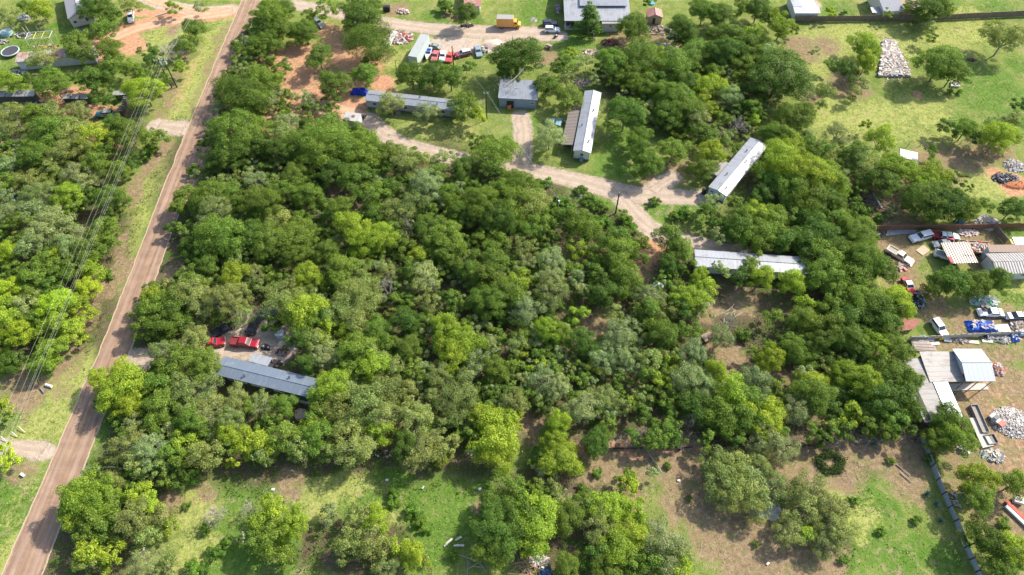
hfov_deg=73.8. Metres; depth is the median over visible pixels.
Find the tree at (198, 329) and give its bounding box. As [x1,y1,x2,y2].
[179,324,208,355]
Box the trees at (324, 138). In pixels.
[0,0,1023,574]
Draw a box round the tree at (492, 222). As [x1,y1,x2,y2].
[478,199,519,236]
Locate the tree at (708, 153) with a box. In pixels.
[693,139,727,164]
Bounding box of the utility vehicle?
[987,412,1005,426]
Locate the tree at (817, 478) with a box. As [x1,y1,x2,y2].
[789,467,828,522]
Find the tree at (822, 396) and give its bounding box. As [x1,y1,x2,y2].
[787,377,837,417]
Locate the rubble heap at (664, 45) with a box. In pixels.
[654,43,676,54]
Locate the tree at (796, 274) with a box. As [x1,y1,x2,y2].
[776,268,805,295]
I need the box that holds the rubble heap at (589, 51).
[582,49,600,57]
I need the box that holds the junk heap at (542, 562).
[529,553,549,568]
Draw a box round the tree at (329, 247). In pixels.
[313,238,340,264]
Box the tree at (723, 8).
[704,2,739,26]
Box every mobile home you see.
[215,356,324,404]
[365,90,456,118]
[573,90,600,162]
[693,249,808,279]
[707,137,765,203]
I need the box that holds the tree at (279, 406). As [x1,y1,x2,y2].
[267,393,299,417]
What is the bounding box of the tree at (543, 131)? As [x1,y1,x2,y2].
[531,118,568,149]
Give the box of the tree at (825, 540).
[809,521,844,562]
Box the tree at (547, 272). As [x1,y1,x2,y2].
[538,264,561,291]
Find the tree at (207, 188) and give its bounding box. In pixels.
[186,179,233,213]
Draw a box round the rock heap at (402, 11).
[396,8,409,14]
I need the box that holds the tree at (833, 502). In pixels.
[812,484,851,531]
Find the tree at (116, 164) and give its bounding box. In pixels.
[100,160,131,183]
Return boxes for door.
[506,100,513,107]
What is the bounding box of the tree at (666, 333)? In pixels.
[643,319,679,349]
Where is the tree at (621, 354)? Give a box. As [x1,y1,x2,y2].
[604,337,632,365]
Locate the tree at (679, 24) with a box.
[662,14,698,44]
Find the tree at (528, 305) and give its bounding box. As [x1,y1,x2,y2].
[507,294,546,325]
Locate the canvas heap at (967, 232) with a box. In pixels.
[956,228,978,236]
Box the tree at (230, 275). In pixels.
[219,260,254,294]
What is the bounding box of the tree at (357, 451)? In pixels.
[347,439,364,459]
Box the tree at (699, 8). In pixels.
[688,0,721,24]
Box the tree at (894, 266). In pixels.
[869,247,899,285]
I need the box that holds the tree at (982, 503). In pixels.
[953,482,996,521]
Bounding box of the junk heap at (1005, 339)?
[992,335,1013,343]
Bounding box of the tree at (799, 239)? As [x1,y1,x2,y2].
[787,221,821,260]
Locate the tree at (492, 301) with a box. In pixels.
[466,282,519,321]
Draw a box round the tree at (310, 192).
[292,182,325,207]
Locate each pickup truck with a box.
[202,337,225,348]
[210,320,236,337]
[229,336,260,349]
[900,277,915,294]
[933,249,947,259]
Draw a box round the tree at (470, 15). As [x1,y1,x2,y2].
[451,2,480,27]
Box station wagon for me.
[908,229,933,242]
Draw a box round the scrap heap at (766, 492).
[753,482,775,503]
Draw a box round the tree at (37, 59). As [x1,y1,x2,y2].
[21,45,58,67]
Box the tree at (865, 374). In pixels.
[840,362,884,400]
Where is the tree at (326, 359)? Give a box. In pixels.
[307,342,341,372]
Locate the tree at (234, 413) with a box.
[217,404,246,434]
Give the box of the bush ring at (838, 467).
[812,447,847,476]
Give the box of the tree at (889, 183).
[860,167,905,199]
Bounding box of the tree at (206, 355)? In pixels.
[185,346,222,387]
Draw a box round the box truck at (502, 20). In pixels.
[496,14,520,28]
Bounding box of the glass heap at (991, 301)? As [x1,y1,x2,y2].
[969,295,999,306]
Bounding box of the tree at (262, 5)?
[248,0,291,29]
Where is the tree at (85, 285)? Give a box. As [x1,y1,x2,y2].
[73,276,103,298]
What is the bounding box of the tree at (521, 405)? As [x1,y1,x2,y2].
[498,384,528,417]
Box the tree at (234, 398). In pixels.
[225,380,252,409]
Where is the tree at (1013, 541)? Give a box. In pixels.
[981,529,1023,570]
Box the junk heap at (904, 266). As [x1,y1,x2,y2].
[891,259,911,271]
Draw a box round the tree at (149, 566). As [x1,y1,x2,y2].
[125,546,167,574]
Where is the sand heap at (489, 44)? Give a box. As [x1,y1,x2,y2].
[482,39,503,49]
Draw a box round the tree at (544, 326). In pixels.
[533,316,561,343]
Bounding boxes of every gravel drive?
[3,440,46,464]
[126,327,277,367]
[143,0,227,13]
[157,119,189,136]
[291,0,558,41]
[362,116,698,205]
[512,116,531,164]
[615,191,737,251]
[647,175,673,193]
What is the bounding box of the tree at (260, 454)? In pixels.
[249,441,274,466]
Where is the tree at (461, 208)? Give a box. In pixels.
[448,199,474,220]
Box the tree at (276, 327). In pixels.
[258,313,282,332]
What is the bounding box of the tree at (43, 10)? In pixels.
[26,0,55,22]
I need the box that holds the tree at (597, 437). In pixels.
[582,424,610,460]
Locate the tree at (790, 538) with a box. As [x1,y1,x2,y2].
[770,515,809,549]
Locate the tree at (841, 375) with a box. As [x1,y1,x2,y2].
[825,358,862,388]
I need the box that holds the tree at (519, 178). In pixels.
[501,166,541,196]
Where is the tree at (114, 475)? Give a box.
[99,469,125,495]
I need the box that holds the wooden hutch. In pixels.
[701,331,712,342]
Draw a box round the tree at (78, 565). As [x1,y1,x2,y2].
[69,547,107,574]
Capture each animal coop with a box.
[0,90,39,102]
[61,94,91,103]
[113,91,127,99]
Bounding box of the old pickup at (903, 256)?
[885,245,913,265]
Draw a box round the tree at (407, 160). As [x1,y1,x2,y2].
[390,145,426,172]
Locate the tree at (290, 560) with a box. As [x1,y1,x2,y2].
[276,543,300,570]
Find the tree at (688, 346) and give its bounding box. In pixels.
[677,336,706,365]
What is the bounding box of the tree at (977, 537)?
[955,518,1011,557]
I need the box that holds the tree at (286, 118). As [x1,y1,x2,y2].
[272,112,299,131]
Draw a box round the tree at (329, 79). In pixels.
[317,69,355,95]
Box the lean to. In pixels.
[561,110,580,151]
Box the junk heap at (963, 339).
[951,337,970,343]
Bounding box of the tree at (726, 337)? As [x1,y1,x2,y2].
[710,322,735,347]
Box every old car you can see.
[430,43,441,49]
[431,50,439,61]
[439,50,446,61]
[445,52,453,62]
[473,45,482,57]
[545,118,561,127]
[930,239,950,248]
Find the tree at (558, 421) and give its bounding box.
[545,408,577,438]
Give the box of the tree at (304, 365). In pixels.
[289,351,323,376]
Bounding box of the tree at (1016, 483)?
[993,466,1023,502]
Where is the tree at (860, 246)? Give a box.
[842,238,887,279]
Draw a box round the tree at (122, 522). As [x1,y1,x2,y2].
[111,494,152,544]
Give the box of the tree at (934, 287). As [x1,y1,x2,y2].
[919,273,956,299]
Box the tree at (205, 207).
[194,193,232,231]
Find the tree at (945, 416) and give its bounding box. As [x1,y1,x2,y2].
[928,399,961,431]
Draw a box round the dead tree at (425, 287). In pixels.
[417,278,438,294]
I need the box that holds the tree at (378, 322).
[362,313,393,345]
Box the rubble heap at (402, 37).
[384,29,413,44]
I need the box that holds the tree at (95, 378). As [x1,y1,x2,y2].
[85,365,121,393]
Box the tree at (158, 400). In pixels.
[141,384,183,434]
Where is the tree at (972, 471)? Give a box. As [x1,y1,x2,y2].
[952,461,1004,495]
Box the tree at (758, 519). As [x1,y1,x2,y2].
[737,491,770,526]
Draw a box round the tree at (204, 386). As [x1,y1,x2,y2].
[183,371,224,417]
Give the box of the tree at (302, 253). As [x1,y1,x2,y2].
[280,244,314,269]
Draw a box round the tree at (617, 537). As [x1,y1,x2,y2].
[595,525,642,574]
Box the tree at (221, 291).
[204,281,256,316]
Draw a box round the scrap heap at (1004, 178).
[991,172,1019,183]
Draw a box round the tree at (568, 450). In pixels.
[535,439,586,476]
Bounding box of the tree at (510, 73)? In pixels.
[496,59,520,81]
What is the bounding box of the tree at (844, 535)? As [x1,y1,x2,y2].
[811,508,862,546]
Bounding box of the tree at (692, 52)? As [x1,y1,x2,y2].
[676,37,712,68]
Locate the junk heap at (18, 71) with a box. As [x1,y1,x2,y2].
[10,69,28,74]
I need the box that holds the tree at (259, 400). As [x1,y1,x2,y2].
[247,388,277,420]
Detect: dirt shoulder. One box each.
[129,350,138,362]
[185,113,219,203]
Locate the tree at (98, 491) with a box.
[75,473,123,518]
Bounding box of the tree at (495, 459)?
[472,441,515,477]
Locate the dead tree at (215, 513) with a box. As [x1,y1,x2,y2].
[201,507,226,527]
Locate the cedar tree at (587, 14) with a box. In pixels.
[569,1,602,35]
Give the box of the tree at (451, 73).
[432,64,466,90]
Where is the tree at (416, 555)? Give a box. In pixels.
[398,539,432,572]
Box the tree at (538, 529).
[509,494,560,563]
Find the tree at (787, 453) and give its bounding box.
[763,433,801,468]
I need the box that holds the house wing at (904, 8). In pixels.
[900,0,922,14]
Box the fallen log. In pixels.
[646,448,661,472]
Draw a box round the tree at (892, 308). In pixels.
[856,288,907,327]
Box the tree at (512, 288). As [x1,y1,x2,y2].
[489,273,525,310]
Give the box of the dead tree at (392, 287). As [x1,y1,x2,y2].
[376,273,394,299]
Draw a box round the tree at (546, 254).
[536,246,566,276]
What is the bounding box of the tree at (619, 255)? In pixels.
[600,235,639,273]
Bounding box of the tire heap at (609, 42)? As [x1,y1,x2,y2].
[601,38,619,46]
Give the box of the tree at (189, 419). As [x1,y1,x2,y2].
[171,400,208,433]
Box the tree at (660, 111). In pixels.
[649,98,680,129]
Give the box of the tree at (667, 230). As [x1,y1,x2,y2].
[650,223,687,252]
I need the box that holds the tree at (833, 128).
[821,120,851,146]
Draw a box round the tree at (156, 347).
[147,339,181,369]
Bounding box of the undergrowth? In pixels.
[0,33,930,574]
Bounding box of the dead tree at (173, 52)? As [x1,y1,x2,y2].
[159,39,182,61]
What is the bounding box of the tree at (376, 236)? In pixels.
[354,221,398,256]
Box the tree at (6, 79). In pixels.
[0,67,26,93]
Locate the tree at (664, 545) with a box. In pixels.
[634,513,686,574]
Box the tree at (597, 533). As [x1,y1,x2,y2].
[578,502,616,544]
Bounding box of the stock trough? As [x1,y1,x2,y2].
[983,433,998,444]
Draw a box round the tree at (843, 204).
[824,193,847,219]
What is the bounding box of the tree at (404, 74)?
[393,60,427,89]
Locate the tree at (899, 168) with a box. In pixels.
[877,152,921,182]
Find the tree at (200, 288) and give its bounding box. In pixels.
[181,282,215,319]
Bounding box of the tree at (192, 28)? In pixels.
[181,18,206,40]
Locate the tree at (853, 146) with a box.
[838,139,870,167]
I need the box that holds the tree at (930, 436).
[918,426,957,452]
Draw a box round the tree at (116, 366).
[106,354,134,383]
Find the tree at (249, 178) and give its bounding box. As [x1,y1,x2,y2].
[242,171,269,188]
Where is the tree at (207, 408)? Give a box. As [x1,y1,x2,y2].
[187,391,228,431]
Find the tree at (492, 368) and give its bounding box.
[479,354,516,381]
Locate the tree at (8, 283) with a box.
[0,275,23,299]
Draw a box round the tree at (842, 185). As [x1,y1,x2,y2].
[806,158,852,194]
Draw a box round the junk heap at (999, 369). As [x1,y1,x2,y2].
[991,361,1005,376]
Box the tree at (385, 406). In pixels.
[365,399,410,436]
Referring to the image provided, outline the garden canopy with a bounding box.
[653,281,663,287]
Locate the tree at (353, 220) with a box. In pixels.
[332,209,372,248]
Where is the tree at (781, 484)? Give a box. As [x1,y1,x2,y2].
[758,469,796,506]
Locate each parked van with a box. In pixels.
[127,10,134,22]
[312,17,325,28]
[929,317,948,337]
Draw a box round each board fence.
[586,444,816,449]
[794,11,1023,21]
[872,223,996,230]
[993,223,1023,228]
[993,224,1009,243]
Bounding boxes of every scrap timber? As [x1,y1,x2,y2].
[457,541,486,574]
[507,544,556,574]
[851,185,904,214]
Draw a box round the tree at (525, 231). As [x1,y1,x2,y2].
[516,219,542,244]
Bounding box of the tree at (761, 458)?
[744,450,771,478]
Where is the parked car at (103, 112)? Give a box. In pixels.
[94,109,114,118]
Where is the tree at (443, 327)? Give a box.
[427,312,461,345]
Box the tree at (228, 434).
[213,419,251,447]
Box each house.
[64,0,95,28]
[786,0,820,19]
[867,0,903,14]
[980,252,1023,279]
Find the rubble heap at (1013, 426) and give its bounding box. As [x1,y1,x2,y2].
[990,406,1023,438]
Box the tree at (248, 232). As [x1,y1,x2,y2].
[232,218,275,249]
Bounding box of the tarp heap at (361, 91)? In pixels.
[350,87,367,95]
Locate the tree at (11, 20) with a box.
[0,6,22,28]
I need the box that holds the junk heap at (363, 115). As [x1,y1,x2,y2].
[361,113,366,120]
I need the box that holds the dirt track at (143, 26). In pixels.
[96,8,233,43]
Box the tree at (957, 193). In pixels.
[922,185,971,223]
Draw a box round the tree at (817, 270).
[803,254,848,290]
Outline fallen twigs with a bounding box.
[1,40,1023,570]
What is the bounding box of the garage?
[498,78,538,108]
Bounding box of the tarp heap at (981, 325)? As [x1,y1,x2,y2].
[964,319,997,332]
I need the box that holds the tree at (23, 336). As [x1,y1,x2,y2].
[0,320,35,346]
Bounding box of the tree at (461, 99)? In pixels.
[445,90,477,122]
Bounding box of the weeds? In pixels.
[0,0,1023,574]
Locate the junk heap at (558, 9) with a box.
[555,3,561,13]
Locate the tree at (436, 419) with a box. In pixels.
[430,409,457,433]
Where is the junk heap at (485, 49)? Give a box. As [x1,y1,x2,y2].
[481,46,487,54]
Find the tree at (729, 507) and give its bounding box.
[711,482,743,514]
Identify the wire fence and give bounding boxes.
[582,436,920,449]
[895,139,1020,146]
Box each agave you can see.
[923,490,930,497]
[932,499,942,507]
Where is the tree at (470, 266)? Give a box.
[452,256,484,288]
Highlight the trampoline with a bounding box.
[1,45,18,57]
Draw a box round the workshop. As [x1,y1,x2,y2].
[952,349,995,388]
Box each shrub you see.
[79,332,88,343]
[101,269,115,279]
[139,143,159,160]
[148,361,160,375]
[181,501,191,510]
[183,556,200,574]
[187,467,201,485]
[196,556,209,574]
[200,520,212,535]
[203,543,224,560]
[221,534,231,548]
[385,497,401,508]
[386,485,400,502]
[405,501,423,518]
[412,510,427,526]
[419,523,432,534]
[436,0,453,12]
[446,548,458,563]
[535,178,543,190]
[538,209,557,219]
[539,176,552,186]
[545,202,558,212]
[552,194,569,208]
[560,196,575,210]
[574,184,587,193]
[577,482,589,493]
[578,382,594,392]
[582,192,595,206]
[589,200,609,211]
[590,215,605,229]
[592,466,603,478]
[599,214,614,226]
[617,209,633,222]
[623,220,638,234]
[648,196,662,204]
[664,462,671,470]
[668,210,678,219]
[678,205,693,218]
[686,494,691,501]
[734,330,751,341]
[750,540,758,547]
[838,553,850,563]
[846,496,859,504]
[853,204,872,217]
[873,212,885,224]
[874,525,886,535]
[886,457,895,463]
[910,515,922,524]
[923,454,936,464]
[997,514,1011,530]
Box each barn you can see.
[15,45,98,70]
[464,0,480,14]
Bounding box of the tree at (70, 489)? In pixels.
[52,468,98,517]
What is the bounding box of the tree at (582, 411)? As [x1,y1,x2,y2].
[561,390,604,424]
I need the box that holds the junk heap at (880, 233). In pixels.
[871,230,883,239]
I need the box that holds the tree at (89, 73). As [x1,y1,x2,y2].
[75,65,106,94]
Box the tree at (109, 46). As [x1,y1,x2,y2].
[88,38,126,59]
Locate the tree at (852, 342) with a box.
[831,322,874,363]
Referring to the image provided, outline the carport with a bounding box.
[937,242,977,269]
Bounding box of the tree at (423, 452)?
[399,427,448,474]
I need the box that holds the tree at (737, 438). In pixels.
[720,422,745,447]
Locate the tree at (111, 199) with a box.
[91,183,132,209]
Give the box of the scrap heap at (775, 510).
[753,503,781,520]
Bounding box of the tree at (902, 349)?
[875,328,916,363]
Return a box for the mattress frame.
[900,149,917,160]
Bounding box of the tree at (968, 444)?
[930,417,981,459]
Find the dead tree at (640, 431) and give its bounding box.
[636,426,645,440]
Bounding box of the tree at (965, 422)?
[946,408,974,437]
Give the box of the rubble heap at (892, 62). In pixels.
[876,36,910,82]
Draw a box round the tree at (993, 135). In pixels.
[976,120,1020,154]
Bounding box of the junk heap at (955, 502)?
[948,492,968,507]
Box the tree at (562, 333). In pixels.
[550,321,572,346]
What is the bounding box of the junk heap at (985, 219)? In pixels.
[974,214,1000,231]
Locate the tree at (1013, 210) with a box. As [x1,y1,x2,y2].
[996,196,1023,222]
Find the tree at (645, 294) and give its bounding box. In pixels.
[631,283,669,309]
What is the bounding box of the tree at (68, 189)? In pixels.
[50,180,84,206]
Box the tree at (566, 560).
[554,548,580,574]
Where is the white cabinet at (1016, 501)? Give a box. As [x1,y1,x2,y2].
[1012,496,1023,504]
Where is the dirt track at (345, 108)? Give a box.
[230,99,367,132]
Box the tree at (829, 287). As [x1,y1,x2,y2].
[821,278,852,307]
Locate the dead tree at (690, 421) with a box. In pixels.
[683,410,702,429]
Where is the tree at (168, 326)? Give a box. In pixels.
[142,305,197,337]
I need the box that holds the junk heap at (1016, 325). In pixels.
[1009,320,1023,330]
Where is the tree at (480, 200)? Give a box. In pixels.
[461,185,499,220]
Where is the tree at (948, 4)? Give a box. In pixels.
[934,0,958,20]
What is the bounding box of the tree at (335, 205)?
[323,195,355,221]
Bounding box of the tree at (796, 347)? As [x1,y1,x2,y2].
[776,334,812,364]
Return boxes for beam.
[872,193,882,207]
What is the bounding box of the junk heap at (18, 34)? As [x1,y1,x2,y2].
[7,32,31,37]
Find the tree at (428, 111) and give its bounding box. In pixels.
[412,101,437,124]
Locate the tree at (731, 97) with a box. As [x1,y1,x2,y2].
[715,84,743,107]
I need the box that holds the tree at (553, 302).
[531,275,570,312]
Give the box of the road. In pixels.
[1,0,260,574]
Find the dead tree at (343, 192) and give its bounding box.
[329,175,355,203]
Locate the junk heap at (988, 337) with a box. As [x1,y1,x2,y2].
[980,334,993,340]
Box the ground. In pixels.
[0,0,1023,574]
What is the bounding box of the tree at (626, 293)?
[605,278,631,298]
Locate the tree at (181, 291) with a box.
[169,272,205,311]
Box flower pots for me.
[270,359,283,367]
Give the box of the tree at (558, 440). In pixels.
[537,422,566,456]
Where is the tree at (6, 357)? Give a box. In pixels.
[0,350,21,375]
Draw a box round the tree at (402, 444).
[392,428,419,462]
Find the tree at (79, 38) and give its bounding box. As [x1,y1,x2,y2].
[58,28,96,59]
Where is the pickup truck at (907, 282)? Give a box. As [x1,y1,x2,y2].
[900,277,915,294]
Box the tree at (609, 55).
[592,47,629,75]
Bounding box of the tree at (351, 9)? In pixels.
[336,0,383,32]
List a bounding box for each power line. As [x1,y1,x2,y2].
[0,67,154,439]
[0,67,161,457]
[1,58,162,452]
[1,75,159,463]
[2,58,155,416]
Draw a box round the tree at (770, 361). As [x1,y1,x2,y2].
[754,339,785,371]
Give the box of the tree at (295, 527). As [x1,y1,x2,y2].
[274,501,308,542]
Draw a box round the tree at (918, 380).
[895,364,926,393]
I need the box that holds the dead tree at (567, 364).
[551,349,579,382]
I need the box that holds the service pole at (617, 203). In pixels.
[615,192,619,213]
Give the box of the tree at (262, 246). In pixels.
[249,221,294,261]
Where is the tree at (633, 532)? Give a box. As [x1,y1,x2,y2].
[614,517,656,553]
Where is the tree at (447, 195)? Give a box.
[433,182,459,207]
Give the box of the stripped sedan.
[976,307,1005,317]
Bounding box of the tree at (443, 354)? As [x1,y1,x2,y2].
[430,336,473,372]
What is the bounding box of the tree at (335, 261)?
[324,251,363,293]
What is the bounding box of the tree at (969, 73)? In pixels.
[934,63,975,87]
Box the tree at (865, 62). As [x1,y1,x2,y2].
[854,48,879,75]
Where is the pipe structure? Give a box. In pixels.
[25,31,56,44]
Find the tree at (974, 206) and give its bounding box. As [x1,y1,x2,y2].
[952,194,981,221]
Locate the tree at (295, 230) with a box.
[279,214,320,247]
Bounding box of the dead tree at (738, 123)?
[728,116,749,134]
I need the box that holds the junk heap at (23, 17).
[16,14,30,20]
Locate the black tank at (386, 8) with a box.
[383,5,389,11]
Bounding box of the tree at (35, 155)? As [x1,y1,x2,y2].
[14,140,51,166]
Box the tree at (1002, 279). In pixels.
[986,267,1014,296]
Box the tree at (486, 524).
[466,498,523,561]
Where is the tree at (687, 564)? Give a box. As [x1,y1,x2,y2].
[671,550,692,574]
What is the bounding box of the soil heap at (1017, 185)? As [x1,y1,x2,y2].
[1002,180,1023,189]
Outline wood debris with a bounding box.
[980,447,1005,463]
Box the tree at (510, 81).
[494,67,524,93]
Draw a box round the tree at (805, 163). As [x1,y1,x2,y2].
[767,151,839,191]
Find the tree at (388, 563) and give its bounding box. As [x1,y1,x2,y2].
[368,552,402,574]
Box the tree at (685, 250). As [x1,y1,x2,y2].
[666,236,698,266]
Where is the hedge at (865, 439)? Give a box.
[697,420,918,456]
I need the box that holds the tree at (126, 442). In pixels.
[106,424,149,462]
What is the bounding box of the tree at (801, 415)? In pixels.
[778,391,809,425]
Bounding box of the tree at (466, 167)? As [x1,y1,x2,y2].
[450,155,474,180]
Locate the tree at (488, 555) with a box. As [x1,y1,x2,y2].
[466,535,508,571]
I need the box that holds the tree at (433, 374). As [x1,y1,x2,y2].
[425,360,453,390]
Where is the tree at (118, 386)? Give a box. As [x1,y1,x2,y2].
[94,361,148,414]
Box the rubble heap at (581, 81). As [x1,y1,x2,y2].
[573,78,591,87]
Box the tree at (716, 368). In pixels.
[704,357,729,386]
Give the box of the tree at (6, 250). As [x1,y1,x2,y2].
[0,239,24,264]
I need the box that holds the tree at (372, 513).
[359,500,389,535]
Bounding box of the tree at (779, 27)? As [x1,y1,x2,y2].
[768,16,796,39]
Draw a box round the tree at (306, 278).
[292,259,325,288]
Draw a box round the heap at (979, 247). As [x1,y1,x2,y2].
[960,240,989,255]
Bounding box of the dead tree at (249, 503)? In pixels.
[241,499,255,518]
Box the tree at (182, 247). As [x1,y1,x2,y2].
[176,236,203,259]
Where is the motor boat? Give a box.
[425,44,432,59]
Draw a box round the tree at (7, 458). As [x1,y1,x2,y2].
[0,441,22,473]
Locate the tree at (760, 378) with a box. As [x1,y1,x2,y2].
[733,363,773,401]
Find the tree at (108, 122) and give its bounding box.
[99,113,124,130]
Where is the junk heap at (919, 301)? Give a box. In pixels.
[911,290,926,308]
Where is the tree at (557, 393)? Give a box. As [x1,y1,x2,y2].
[546,371,569,402]
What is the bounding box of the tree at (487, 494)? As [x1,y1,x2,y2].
[477,488,511,522]
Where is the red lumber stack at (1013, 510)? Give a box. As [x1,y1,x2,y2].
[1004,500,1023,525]
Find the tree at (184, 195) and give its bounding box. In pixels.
[171,183,202,213]
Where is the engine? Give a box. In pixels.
[981,305,988,310]
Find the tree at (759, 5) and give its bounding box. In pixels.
[741,0,772,22]
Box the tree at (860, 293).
[843,283,883,323]
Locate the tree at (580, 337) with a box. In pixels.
[567,326,601,355]
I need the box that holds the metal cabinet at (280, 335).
[274,330,284,339]
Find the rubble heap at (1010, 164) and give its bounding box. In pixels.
[1002,158,1023,171]
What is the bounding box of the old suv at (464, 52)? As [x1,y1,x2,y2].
[454,48,471,58]
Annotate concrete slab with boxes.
[948,383,988,390]
[969,418,993,447]
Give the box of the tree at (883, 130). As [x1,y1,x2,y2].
[861,121,896,154]
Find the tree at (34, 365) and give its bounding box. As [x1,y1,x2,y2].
[25,353,56,373]
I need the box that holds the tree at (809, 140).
[795,134,824,158]
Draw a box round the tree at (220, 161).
[203,148,241,173]
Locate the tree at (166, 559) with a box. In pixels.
[155,551,176,574]
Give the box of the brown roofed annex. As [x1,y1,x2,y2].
[980,244,1023,259]
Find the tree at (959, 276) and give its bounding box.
[924,264,972,296]
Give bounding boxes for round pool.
[0,27,12,36]
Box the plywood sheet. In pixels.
[916,245,929,255]
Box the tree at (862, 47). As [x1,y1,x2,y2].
[846,31,882,58]
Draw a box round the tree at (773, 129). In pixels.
[756,121,797,144]
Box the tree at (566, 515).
[551,497,585,538]
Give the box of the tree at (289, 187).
[266,179,303,202]
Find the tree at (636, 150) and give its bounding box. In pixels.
[626,134,656,162]
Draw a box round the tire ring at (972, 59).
[967,58,976,61]
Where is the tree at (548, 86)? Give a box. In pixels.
[532,76,559,98]
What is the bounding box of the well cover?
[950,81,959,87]
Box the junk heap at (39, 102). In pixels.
[32,101,46,107]
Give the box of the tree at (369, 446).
[334,428,378,470]
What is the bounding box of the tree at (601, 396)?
[593,383,619,411]
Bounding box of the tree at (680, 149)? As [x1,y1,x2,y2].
[655,136,693,162]
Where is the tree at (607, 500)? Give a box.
[585,489,629,528]
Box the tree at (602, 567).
[587,552,623,574]
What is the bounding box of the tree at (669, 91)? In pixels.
[649,80,698,110]
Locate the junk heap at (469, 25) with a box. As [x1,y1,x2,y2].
[460,23,474,27]
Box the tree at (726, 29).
[705,22,744,43]
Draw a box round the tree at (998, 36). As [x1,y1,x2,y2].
[977,18,1023,55]
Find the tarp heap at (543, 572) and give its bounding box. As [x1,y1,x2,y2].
[539,569,550,574]
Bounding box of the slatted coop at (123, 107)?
[118,97,128,116]
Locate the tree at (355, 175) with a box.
[336,162,371,196]
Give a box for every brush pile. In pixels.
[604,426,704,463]
[718,307,742,323]
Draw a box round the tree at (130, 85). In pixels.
[119,76,168,105]
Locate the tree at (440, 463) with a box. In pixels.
[428,439,449,468]
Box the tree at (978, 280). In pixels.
[961,268,996,299]
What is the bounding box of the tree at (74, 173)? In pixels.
[57,161,95,187]
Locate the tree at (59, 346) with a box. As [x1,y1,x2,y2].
[32,335,70,370]
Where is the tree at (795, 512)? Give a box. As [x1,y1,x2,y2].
[781,485,826,524]
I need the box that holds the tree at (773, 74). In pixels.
[744,47,815,101]
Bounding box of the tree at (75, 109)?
[63,100,92,125]
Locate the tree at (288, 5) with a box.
[267,0,296,18]
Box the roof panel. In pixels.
[886,229,915,235]
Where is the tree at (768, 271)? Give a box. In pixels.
[746,264,776,289]
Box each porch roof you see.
[249,353,274,367]
[709,161,727,180]
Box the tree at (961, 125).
[950,117,980,140]
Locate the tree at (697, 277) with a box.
[689,265,709,286]
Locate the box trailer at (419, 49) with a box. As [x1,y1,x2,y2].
[408,34,429,68]
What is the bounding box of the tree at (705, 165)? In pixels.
[684,158,720,183]
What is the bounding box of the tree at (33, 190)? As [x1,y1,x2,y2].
[17,181,60,212]
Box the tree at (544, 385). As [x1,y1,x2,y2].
[526,362,557,394]
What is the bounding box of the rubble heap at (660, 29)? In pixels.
[647,25,670,35]
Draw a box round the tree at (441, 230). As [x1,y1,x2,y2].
[428,219,468,257]
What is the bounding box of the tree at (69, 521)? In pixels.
[55,494,88,532]
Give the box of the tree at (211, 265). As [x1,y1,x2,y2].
[195,253,219,278]
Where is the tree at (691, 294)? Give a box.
[669,281,711,313]
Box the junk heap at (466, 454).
[465,448,481,457]
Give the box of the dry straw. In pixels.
[0,3,1023,574]
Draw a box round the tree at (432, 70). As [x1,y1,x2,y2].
[417,59,447,89]
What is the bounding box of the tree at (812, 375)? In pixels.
[787,369,831,403]
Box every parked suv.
[542,19,557,26]
[544,25,559,33]
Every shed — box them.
[342,111,362,127]
[646,7,662,23]
[899,358,943,425]
[918,351,964,381]
[933,382,961,415]
[1004,237,1023,244]
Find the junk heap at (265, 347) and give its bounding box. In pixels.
[261,343,271,350]
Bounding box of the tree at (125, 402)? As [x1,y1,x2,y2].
[111,393,145,418]
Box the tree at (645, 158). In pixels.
[630,151,664,179]
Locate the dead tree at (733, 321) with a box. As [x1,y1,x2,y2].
[724,316,739,329]
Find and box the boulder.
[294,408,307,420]
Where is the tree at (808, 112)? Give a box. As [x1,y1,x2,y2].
[771,100,817,133]
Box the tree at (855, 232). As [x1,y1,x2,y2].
[836,215,880,250]
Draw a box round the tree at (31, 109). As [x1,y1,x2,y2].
[17,102,50,127]
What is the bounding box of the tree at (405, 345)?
[394,331,422,360]
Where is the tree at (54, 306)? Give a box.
[33,287,81,320]
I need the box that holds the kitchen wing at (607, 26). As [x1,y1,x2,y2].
[601,21,620,31]
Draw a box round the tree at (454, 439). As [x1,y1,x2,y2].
[440,433,463,459]
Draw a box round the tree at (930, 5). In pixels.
[904,0,945,23]
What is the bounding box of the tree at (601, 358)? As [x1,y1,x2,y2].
[587,342,617,372]
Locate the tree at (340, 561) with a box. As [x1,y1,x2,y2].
[334,536,360,566]
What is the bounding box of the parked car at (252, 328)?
[245,317,260,335]
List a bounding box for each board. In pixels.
[389,31,396,45]
[981,339,992,342]
[995,324,1009,329]
[998,329,1010,331]
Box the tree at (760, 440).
[742,418,783,452]
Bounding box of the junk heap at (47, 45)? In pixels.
[32,44,58,47]
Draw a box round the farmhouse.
[563,0,629,29]
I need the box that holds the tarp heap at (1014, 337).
[1008,333,1022,341]
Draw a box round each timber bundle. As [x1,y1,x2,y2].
[910,339,928,341]
[911,342,932,345]
[913,348,936,351]
[914,345,935,348]
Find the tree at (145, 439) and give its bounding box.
[124,432,170,467]
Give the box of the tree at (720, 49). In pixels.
[701,37,750,64]
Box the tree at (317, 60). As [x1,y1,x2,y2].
[304,42,333,70]
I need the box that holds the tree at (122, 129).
[111,116,146,147]
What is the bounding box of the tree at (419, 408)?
[400,400,433,440]
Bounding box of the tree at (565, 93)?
[551,82,583,109]
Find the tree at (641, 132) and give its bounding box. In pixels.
[626,125,654,147]
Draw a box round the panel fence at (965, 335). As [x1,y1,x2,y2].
[908,331,1023,339]
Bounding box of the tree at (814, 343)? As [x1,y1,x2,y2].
[801,321,837,353]
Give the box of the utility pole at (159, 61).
[153,58,172,87]

